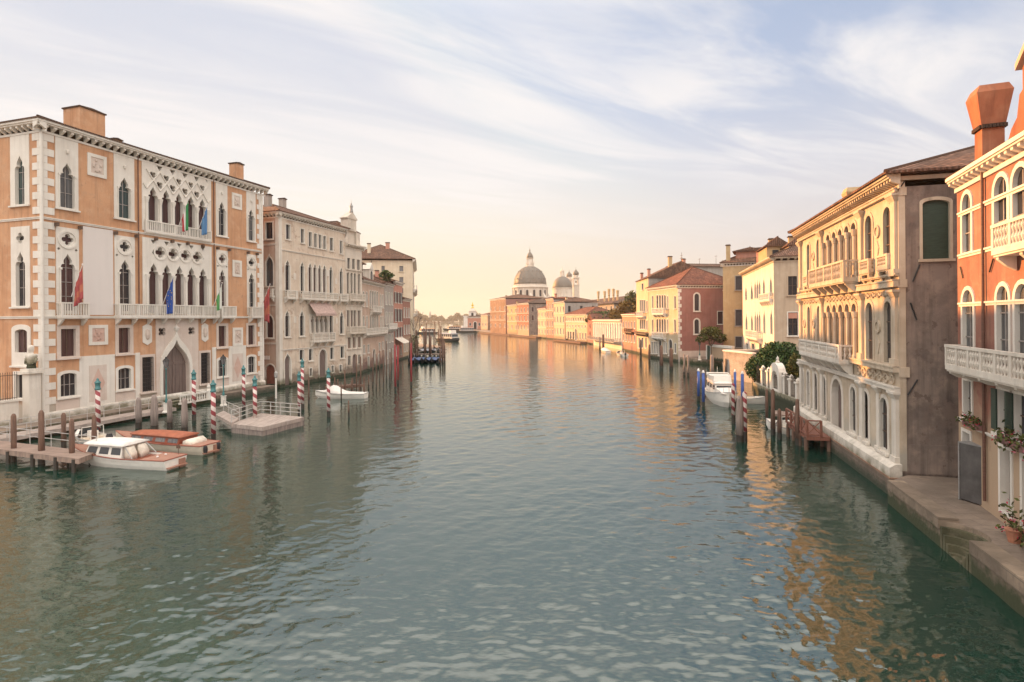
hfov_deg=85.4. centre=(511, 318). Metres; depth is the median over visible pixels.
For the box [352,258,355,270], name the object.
window
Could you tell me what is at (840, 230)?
window
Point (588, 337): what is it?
window
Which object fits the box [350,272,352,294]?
window
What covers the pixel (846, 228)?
window
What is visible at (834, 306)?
window
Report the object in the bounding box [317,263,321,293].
window
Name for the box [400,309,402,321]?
window
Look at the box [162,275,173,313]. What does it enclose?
flag
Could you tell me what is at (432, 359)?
gondola
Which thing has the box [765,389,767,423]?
mooring pole
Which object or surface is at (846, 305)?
window
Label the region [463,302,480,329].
customs house
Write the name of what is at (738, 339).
window
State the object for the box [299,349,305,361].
window
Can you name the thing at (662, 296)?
window
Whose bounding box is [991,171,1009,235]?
window
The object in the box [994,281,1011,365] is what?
window
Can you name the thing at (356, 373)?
mooring pole
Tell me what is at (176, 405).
water steps
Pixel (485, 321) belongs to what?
warehouse
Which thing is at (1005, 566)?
quay kerb
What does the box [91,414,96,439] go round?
mooring pole
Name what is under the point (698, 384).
mooring pole
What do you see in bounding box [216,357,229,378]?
window
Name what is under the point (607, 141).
sky
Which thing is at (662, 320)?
window
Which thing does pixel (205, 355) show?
window
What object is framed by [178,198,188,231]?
flag
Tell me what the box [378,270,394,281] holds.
roof shrub
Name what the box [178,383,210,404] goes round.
marble balustrade
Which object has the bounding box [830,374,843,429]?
arched doorway
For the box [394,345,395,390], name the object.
mooring pole
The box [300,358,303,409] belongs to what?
mooring pole
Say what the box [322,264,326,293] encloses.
window
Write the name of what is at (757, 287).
window
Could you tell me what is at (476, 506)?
canal water
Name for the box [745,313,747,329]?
window
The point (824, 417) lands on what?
window
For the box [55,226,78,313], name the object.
window
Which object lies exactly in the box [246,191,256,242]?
window
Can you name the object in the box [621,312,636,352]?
canal house
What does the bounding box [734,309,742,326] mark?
window
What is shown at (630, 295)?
garden tree
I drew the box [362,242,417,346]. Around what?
palace
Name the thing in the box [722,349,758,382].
corner wall
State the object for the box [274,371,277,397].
tall post
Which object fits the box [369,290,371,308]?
window
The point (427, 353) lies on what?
gondola jetty
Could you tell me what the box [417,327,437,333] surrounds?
water bus
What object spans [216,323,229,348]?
window
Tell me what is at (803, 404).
window
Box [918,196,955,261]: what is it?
window
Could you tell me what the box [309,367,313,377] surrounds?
window
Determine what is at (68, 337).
window
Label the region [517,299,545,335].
canal house
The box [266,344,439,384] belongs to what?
bank
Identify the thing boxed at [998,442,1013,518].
doorway
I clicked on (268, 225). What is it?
window
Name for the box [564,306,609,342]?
canal house
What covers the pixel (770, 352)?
clipped tree
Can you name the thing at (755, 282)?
window
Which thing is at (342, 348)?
window
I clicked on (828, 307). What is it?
window
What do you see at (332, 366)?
window
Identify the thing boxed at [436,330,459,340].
water bus
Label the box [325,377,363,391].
timber jetty
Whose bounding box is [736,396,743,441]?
mooring pole
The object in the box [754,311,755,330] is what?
window
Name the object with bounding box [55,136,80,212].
window
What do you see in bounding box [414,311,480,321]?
trees
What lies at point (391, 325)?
window
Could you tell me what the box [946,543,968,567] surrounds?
water stairs
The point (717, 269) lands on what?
town house
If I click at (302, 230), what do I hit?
window
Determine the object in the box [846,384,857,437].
window
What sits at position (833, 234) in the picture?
window
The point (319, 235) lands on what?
window
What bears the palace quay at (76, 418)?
in the canal water
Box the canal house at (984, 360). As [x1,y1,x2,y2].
[944,43,1023,529]
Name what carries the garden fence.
on the bank at (976, 519)
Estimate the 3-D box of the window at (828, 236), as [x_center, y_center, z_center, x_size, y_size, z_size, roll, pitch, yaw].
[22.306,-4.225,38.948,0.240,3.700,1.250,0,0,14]
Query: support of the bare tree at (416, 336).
on the bank at (427, 346)
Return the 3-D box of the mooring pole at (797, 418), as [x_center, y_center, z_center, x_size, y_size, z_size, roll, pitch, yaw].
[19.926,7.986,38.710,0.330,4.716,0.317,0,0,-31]
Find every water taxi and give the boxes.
[75,437,187,470]
[115,429,220,454]
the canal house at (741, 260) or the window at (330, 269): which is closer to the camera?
the window at (330, 269)
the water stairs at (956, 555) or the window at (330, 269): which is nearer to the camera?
the water stairs at (956, 555)
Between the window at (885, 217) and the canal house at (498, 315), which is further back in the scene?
the canal house at (498, 315)
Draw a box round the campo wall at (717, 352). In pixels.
[706,344,734,361]
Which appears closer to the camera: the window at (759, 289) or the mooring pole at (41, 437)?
the mooring pole at (41, 437)
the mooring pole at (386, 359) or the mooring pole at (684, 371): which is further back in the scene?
the mooring pole at (684, 371)
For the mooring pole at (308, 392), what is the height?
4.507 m
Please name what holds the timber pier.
in the canal water
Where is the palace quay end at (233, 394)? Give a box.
[203,385,274,401]
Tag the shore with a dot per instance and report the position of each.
(433, 322)
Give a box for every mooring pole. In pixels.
[11,414,16,461]
[38,410,44,464]
[61,413,66,447]
[69,419,74,466]
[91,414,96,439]
[94,378,100,431]
[135,397,141,428]
[150,395,158,429]
[167,399,172,428]
[181,398,187,430]
[191,369,195,420]
[210,380,215,439]
[241,365,245,410]
[252,375,257,416]
[297,372,300,415]
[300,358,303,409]
[308,376,309,403]
[326,368,330,416]
[356,355,356,391]
[360,356,361,390]
[372,358,373,384]
[379,350,379,380]
[383,350,383,384]
[386,341,386,378]
[389,352,390,381]
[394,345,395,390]
[397,345,398,383]
[410,343,411,384]
[439,346,440,364]
[640,339,641,357]
[648,344,649,361]
[659,345,662,367]
[669,348,672,368]
[683,354,685,374]
[687,355,688,375]
[697,368,699,400]
[702,370,704,406]
[710,355,713,373]
[731,383,734,423]
[734,369,736,403]
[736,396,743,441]
[741,371,743,396]
[742,391,746,441]
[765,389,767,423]
[770,389,775,434]
[777,408,781,439]
[795,399,799,445]
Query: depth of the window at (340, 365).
87.10 m
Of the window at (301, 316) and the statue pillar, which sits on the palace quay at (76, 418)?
the statue pillar
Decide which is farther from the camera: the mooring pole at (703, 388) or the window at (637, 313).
the window at (637, 313)
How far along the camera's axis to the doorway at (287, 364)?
75.50 m
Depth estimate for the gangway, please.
47.42 m
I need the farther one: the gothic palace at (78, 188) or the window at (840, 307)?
the gothic palace at (78, 188)
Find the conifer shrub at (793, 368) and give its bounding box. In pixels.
[786,352,799,381]
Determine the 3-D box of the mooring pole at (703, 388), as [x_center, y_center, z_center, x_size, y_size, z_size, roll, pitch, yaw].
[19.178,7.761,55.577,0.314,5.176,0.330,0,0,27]
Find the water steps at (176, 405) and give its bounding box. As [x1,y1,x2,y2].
[172,397,210,408]
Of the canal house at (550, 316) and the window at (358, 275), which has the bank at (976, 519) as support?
the canal house at (550, 316)
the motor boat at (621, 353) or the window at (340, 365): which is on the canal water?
the motor boat at (621, 353)
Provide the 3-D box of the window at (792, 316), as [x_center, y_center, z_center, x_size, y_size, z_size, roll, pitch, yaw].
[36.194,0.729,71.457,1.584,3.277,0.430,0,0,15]
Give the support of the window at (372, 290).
in the canal house at (373, 323)
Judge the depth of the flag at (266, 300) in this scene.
69.44 m
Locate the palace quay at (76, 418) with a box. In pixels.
[0,403,162,434]
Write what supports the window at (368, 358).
in the canal house at (373, 323)
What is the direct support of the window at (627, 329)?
in the canal house at (629, 335)
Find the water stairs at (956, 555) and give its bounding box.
[949,552,964,564]
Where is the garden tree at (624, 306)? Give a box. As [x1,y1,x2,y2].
[613,298,635,318]
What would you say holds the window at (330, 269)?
in the gothic palace at (304, 260)
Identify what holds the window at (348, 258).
in the baroque palace at (355, 328)
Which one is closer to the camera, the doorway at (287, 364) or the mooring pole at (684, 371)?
the doorway at (287, 364)
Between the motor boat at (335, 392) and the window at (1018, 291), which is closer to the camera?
the window at (1018, 291)
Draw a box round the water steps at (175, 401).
[158,396,203,403]
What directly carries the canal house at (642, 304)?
on the bank at (976, 519)
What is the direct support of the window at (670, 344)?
in the canal house at (685, 306)
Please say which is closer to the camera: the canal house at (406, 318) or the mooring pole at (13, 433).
the mooring pole at (13, 433)
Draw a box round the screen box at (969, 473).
[958,441,981,504]
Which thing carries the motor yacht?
on the canal water
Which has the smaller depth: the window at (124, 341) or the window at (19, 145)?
the window at (19, 145)
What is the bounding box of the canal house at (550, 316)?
[545,294,572,338]
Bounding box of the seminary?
[590,289,635,312]
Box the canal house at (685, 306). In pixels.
[645,252,722,361]
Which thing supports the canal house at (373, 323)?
on the bank at (427, 346)
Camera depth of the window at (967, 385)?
24.67 m
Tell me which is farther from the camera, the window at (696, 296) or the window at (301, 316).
the window at (696, 296)
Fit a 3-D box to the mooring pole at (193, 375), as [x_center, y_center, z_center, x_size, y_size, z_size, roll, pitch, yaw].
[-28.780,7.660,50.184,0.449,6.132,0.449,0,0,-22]
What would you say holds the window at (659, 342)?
in the canal house at (685, 306)
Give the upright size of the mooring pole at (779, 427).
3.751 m
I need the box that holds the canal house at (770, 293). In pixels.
[739,236,800,348]
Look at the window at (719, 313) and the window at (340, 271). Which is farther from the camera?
the window at (719, 313)
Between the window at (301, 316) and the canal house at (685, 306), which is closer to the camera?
the window at (301, 316)
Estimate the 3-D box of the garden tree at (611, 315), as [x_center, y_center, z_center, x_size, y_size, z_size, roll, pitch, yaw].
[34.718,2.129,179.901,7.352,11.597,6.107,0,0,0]
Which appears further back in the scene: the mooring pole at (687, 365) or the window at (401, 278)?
the window at (401, 278)
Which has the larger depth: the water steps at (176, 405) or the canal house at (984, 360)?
the water steps at (176, 405)
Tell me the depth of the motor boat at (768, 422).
42.81 m
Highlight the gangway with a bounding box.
[216,400,239,425]
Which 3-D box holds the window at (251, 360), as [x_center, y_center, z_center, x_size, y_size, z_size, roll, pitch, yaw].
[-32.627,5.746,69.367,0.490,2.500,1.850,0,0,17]
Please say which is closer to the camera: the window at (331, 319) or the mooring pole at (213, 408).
the mooring pole at (213, 408)
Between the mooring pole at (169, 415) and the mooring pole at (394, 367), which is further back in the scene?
the mooring pole at (394, 367)
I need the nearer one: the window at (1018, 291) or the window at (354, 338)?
the window at (1018, 291)
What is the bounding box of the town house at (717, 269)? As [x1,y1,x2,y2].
[673,258,723,275]
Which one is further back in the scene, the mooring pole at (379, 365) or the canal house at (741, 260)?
the canal house at (741, 260)
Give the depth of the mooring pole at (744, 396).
39.76 m
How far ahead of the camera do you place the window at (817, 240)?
41.70 m
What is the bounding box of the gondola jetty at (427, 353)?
[413,353,441,354]
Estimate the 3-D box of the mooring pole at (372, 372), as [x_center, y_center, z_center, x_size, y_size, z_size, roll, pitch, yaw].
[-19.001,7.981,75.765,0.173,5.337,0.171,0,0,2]
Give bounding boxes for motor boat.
[75,425,115,443]
[315,385,368,398]
[601,347,610,352]
[616,351,628,356]
[747,396,764,403]
[766,416,813,437]
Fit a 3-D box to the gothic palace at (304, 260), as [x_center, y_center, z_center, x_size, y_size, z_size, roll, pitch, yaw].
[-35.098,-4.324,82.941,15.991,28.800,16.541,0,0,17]
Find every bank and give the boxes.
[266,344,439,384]
[474,330,1023,616]
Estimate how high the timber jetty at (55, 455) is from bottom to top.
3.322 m
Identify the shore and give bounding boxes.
[414,321,462,322]
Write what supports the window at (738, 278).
in the canal house at (741, 260)
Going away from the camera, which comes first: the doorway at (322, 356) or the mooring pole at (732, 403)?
the mooring pole at (732, 403)
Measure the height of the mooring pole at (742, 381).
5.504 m
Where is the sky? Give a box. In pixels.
[0,0,1023,318]
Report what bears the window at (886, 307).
in the renaissance palace at (878, 311)
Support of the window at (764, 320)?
in the canal house at (770, 293)
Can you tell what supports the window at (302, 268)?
in the gothic palace at (304, 260)
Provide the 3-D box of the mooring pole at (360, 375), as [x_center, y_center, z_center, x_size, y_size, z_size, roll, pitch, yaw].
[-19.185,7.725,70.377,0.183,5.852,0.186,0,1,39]
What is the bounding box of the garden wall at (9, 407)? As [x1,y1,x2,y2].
[0,371,19,426]
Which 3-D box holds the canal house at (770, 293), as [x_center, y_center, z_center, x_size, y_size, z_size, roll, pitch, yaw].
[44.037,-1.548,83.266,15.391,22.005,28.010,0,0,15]
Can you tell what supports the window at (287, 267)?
in the gothic palace at (304, 260)
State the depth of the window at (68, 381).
48.84 m
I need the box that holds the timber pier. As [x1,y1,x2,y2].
[785,408,830,451]
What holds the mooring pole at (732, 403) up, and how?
in the canal water
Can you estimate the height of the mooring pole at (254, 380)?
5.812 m
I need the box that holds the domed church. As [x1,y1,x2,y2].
[512,249,579,297]
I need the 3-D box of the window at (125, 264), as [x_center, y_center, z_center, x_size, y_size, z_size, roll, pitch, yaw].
[-37.594,-4.180,53.711,0.350,7.550,2.050,0,0,17]
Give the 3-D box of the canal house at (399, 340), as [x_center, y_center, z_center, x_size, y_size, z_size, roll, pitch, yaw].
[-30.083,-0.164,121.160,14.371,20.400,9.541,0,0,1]
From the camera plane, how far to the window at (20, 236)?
47.67 m
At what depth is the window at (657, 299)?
120.93 m
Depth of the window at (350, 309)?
89.56 m
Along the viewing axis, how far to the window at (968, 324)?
24.51 m
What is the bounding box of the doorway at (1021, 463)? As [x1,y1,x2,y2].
[1019,452,1023,528]
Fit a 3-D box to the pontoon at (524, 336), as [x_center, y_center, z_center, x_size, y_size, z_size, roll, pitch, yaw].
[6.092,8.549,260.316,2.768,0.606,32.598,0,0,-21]
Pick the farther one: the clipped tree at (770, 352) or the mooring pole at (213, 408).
the clipped tree at (770, 352)
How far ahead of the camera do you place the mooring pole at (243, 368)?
55.03 m
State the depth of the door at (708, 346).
103.93 m
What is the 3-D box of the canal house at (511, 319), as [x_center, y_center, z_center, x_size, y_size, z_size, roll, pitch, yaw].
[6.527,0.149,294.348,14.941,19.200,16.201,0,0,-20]
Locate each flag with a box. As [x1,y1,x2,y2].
[71,264,82,306]
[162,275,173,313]
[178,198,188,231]
[198,204,207,234]
[213,282,222,310]
[261,285,269,322]
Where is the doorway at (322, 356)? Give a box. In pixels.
[318,348,327,379]
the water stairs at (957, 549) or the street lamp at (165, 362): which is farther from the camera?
the street lamp at (165, 362)
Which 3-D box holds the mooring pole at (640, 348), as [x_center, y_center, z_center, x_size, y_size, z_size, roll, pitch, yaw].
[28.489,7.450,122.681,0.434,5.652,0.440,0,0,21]
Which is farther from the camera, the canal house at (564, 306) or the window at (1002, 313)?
the canal house at (564, 306)
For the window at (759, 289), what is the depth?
82.29 m
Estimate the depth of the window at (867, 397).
32.27 m
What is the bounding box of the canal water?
[0,320,1023,681]
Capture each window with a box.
[8,134,29,207]
[9,226,30,308]
[9,324,30,367]
[13,371,21,400]
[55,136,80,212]
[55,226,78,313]
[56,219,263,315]
[56,325,81,359]
[57,370,81,399]
[113,153,136,221]
[114,235,134,313]
[115,325,135,355]
[115,365,135,392]
[139,354,157,394]
[199,350,210,385]
[216,183,228,237]
[216,249,227,305]
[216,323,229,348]
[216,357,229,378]
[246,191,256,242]
[246,323,257,346]
[246,354,257,374]
[263,221,273,240]
[264,255,274,287]
[264,289,274,338]
[284,258,290,292]
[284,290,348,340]
[284,309,291,337]
[285,223,291,240]
[299,262,304,293]
[299,310,305,336]
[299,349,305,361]
[300,228,305,244]
[308,231,313,247]
[308,263,312,294]
[308,348,313,361]
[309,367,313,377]
[313,232,318,248]
[313,263,316,294]
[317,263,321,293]
[318,233,322,249]
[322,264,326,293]
[323,235,326,250]
[329,237,334,251]
[329,266,332,295]
[329,316,333,335]
[330,347,334,360]
[331,365,335,373]
[339,240,343,254]
[339,267,343,295]
[339,364,343,372]
[340,346,345,359]
[346,271,349,295]
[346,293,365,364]
[346,309,349,326]
[347,257,351,269]
[347,337,351,349]
[347,355,351,366]
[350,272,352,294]
[350,309,352,326]
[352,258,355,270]
[352,310,356,325]
[352,336,356,348]
[353,272,356,294]
[357,259,360,271]
[357,273,360,296]
[357,310,360,325]
[357,336,361,348]
[366,291,367,306]
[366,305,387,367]
[367,356,369,368]
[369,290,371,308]
[372,290,373,308]
[385,323,397,357]
[397,292,399,303]
[398,265,403,271]
[399,276,403,282]
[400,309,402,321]
[413,285,417,330]
[587,336,619,341]
[624,328,635,342]
[635,311,647,348]
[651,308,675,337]
[653,341,655,353]
[656,294,658,307]
[656,318,658,331]
[657,340,661,355]
[661,294,663,308]
[661,318,663,331]
[668,339,672,355]
[693,292,700,311]
[693,318,700,334]
[717,311,722,324]
[734,275,742,290]
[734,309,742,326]
[735,336,742,347]
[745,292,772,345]
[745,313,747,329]
[754,282,755,298]
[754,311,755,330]
[756,280,758,298]
[756,311,758,330]
[758,279,760,298]
[759,311,760,330]
[763,311,765,333]
[770,278,772,295]
[770,310,772,334]
[786,275,797,295]
[786,311,798,336]
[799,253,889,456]
[801,367,804,406]
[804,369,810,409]
[806,242,810,284]
[806,304,810,339]
[811,371,817,414]
[815,237,818,267]
[816,303,818,341]
[822,374,826,419]
[825,232,830,273]
[826,302,830,342]
[831,229,836,262]
[831,302,836,343]
[836,226,842,260]
[837,301,843,344]
[843,223,849,259]
[843,301,849,352]
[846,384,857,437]
[849,220,857,274]
[850,300,857,356]
[862,388,869,445]
[864,212,873,271]
[864,299,874,360]
[881,203,889,267]
[882,297,890,363]
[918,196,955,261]
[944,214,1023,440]
[959,378,973,420]
[960,189,973,253]
[961,286,975,358]
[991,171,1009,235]
[991,386,1011,437]
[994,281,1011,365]
[1004,391,1023,444]
[1010,161,1023,231]
[1012,279,1023,368]
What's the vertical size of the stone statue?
1.930 m
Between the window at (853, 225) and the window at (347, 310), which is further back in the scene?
the window at (347, 310)
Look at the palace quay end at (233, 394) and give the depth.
65.87 m
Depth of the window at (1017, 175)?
20.27 m
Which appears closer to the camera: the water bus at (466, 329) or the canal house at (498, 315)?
the canal house at (498, 315)
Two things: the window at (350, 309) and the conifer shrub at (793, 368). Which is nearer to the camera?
the conifer shrub at (793, 368)
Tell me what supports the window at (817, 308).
in the renaissance palace at (878, 311)
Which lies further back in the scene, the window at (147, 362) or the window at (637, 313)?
the window at (637, 313)
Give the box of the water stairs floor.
[950,555,961,563]
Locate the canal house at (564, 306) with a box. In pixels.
[552,297,598,339]
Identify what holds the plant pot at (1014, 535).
on the bank at (976, 519)
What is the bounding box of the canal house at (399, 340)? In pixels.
[373,270,408,360]
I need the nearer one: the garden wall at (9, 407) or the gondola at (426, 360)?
the garden wall at (9, 407)
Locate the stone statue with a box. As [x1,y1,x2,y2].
[24,345,37,368]
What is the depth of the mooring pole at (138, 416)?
46.61 m
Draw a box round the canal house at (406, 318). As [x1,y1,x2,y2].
[402,297,411,358]
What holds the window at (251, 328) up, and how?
in the gothic palace at (78, 188)
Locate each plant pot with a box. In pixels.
[995,492,1023,546]
[1011,515,1023,547]
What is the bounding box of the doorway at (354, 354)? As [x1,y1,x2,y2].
[352,353,357,373]
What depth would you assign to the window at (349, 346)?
89.33 m
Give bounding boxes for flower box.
[954,411,985,430]
[991,419,1023,460]
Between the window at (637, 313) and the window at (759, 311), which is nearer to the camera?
the window at (759, 311)
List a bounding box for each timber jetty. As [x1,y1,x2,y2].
[0,427,96,472]
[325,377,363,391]
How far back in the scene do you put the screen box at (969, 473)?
23.60 m
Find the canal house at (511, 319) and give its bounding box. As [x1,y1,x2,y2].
[506,301,520,334]
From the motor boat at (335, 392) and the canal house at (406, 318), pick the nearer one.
the motor boat at (335, 392)
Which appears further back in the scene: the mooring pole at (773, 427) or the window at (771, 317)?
the window at (771, 317)
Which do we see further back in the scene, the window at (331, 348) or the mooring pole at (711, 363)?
the window at (331, 348)
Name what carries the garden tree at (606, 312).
on the bank at (976, 519)
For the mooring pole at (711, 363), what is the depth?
81.76 m
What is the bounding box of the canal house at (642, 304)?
[635,256,693,356]
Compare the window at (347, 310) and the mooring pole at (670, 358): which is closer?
the window at (347, 310)
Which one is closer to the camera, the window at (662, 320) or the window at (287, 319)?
the window at (287, 319)
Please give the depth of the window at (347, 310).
89.14 m
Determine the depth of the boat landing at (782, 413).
47.36 m
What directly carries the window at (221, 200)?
in the gothic palace at (78, 188)
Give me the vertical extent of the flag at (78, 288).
3.733 m
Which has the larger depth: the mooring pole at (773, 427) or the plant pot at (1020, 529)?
the mooring pole at (773, 427)
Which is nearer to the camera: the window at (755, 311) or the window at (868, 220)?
the window at (868, 220)
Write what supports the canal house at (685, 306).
on the bank at (976, 519)
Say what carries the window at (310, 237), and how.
in the gothic palace at (304, 260)
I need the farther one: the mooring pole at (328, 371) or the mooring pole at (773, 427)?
the mooring pole at (328, 371)
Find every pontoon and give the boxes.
[478,332,510,335]
[510,335,540,337]
[553,339,586,343]
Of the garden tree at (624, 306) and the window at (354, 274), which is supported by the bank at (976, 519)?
the garden tree at (624, 306)
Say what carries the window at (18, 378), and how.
in the gothic palace at (78, 188)
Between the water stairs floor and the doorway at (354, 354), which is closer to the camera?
the water stairs floor
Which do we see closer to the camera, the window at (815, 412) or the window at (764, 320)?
the window at (815, 412)
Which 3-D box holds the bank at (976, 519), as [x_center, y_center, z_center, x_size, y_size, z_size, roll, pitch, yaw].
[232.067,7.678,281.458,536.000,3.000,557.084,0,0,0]
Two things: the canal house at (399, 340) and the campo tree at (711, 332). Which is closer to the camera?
the campo tree at (711, 332)
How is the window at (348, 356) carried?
in the baroque palace at (355, 328)
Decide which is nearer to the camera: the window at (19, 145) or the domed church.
the window at (19, 145)
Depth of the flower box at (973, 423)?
23.20 m
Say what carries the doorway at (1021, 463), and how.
in the canal house at (984, 360)
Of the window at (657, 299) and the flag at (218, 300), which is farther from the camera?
the window at (657, 299)
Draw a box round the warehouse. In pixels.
[480,313,489,329]
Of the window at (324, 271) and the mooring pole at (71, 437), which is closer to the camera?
the mooring pole at (71, 437)
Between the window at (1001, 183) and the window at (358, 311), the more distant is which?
the window at (358, 311)
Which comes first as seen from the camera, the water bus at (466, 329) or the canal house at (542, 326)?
the canal house at (542, 326)
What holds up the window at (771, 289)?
in the canal house at (770, 293)
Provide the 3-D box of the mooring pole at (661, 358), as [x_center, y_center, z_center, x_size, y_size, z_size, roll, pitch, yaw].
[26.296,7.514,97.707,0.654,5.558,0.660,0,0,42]
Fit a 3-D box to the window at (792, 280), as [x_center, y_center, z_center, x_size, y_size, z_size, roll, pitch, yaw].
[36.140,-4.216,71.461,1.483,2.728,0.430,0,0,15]
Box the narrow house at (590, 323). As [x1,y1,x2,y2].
[587,313,609,343]
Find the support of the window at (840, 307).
in the renaissance palace at (878, 311)
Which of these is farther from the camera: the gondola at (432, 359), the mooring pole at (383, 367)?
the gondola at (432, 359)
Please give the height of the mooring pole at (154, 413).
4.495 m
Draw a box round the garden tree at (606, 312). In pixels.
[587,310,617,319]
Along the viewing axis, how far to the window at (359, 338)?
92.15 m
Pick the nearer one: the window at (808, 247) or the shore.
the window at (808, 247)
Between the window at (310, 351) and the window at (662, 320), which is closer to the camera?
the window at (310, 351)
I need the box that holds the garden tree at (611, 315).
[608,308,621,318]
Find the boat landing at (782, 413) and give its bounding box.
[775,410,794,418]
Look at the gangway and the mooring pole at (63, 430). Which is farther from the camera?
the gangway
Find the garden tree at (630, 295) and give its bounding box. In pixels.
[624,290,635,308]
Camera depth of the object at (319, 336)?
81.50 m
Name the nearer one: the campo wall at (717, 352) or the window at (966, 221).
the window at (966, 221)
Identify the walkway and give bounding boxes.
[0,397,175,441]
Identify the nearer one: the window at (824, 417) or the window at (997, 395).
the window at (997, 395)
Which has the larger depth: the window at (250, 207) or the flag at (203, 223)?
the window at (250, 207)
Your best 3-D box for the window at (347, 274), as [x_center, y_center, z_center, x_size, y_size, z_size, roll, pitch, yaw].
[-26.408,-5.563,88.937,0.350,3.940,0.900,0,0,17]
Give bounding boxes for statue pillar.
[18,368,44,422]
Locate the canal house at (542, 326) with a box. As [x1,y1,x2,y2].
[537,306,546,338]
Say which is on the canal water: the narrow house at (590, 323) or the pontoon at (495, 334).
the pontoon at (495, 334)
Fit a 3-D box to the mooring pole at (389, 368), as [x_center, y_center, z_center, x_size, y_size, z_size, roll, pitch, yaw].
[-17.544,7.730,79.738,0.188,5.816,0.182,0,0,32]
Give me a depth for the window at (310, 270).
80.22 m
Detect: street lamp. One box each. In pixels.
[162,357,169,412]
[220,354,226,405]
[698,342,701,359]
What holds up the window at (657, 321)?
in the canal house at (685, 306)
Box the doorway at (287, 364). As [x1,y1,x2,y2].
[283,352,291,386]
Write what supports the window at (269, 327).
in the gothic palace at (304, 260)
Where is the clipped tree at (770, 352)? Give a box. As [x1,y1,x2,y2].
[744,341,800,381]
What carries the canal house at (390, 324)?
on the bank at (427, 346)
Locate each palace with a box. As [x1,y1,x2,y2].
[0,105,269,419]
[263,194,350,387]
[329,203,366,375]
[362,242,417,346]
[587,319,621,349]
[787,145,974,493]
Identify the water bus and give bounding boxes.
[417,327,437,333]
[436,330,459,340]
[443,325,460,329]
[456,326,475,331]
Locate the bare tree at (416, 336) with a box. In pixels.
[410,313,425,352]
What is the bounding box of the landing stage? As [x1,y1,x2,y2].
[231,401,303,435]
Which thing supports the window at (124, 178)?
in the gothic palace at (78, 188)
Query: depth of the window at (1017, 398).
20.37 m
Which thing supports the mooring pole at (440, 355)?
in the canal water
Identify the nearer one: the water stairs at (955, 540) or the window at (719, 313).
the water stairs at (955, 540)
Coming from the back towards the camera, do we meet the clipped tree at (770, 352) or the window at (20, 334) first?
the clipped tree at (770, 352)
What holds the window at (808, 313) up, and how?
in the renaissance palace at (878, 311)
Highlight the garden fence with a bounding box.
[753,356,798,411]
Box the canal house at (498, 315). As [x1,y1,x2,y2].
[489,294,544,333]
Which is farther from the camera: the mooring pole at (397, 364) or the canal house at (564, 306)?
the canal house at (564, 306)
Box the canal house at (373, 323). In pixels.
[362,262,387,371]
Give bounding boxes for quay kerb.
[887,480,1023,595]
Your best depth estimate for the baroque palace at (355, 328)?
90.28 m
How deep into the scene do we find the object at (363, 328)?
90.24 m
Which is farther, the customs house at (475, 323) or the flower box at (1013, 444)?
the customs house at (475, 323)
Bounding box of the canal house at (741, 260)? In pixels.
[719,244,761,348]
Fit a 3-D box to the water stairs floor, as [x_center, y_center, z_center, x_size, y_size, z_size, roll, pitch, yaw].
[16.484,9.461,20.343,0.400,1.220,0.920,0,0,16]
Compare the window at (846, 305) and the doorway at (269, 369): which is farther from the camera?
the doorway at (269, 369)
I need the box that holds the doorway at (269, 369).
[264,363,275,383]
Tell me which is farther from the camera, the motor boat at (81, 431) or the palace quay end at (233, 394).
the palace quay end at (233, 394)
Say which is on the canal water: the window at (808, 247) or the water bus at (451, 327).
the water bus at (451, 327)
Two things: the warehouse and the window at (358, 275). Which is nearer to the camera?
the window at (358, 275)
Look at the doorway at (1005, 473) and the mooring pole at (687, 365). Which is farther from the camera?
the mooring pole at (687, 365)
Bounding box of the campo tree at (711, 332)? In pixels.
[695,326,727,354]
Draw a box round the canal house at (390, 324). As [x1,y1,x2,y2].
[373,276,397,364]
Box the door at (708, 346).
[707,345,709,359]
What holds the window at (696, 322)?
in the canal house at (685, 306)
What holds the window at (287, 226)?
in the gothic palace at (304, 260)
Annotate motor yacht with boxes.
[705,372,737,406]
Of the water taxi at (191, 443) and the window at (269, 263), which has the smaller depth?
the water taxi at (191, 443)
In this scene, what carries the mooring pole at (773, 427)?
in the canal water
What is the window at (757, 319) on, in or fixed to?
in the canal house at (770, 293)
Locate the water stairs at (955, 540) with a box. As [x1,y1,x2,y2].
[943,535,968,570]
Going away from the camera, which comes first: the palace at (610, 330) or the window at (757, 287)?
the window at (757, 287)
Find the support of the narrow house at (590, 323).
on the bank at (976, 519)
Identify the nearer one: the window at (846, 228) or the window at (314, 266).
the window at (846, 228)
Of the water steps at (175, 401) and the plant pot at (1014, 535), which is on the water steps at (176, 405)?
the water steps at (175, 401)
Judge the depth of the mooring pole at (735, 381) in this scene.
56.92 m
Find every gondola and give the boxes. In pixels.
[413,354,420,362]
[424,355,431,362]
[429,355,435,362]
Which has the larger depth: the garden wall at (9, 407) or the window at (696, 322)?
the window at (696, 322)
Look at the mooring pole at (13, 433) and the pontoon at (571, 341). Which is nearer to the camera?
the mooring pole at (13, 433)
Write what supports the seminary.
on the bank at (976, 519)
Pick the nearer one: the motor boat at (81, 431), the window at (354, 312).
the motor boat at (81, 431)

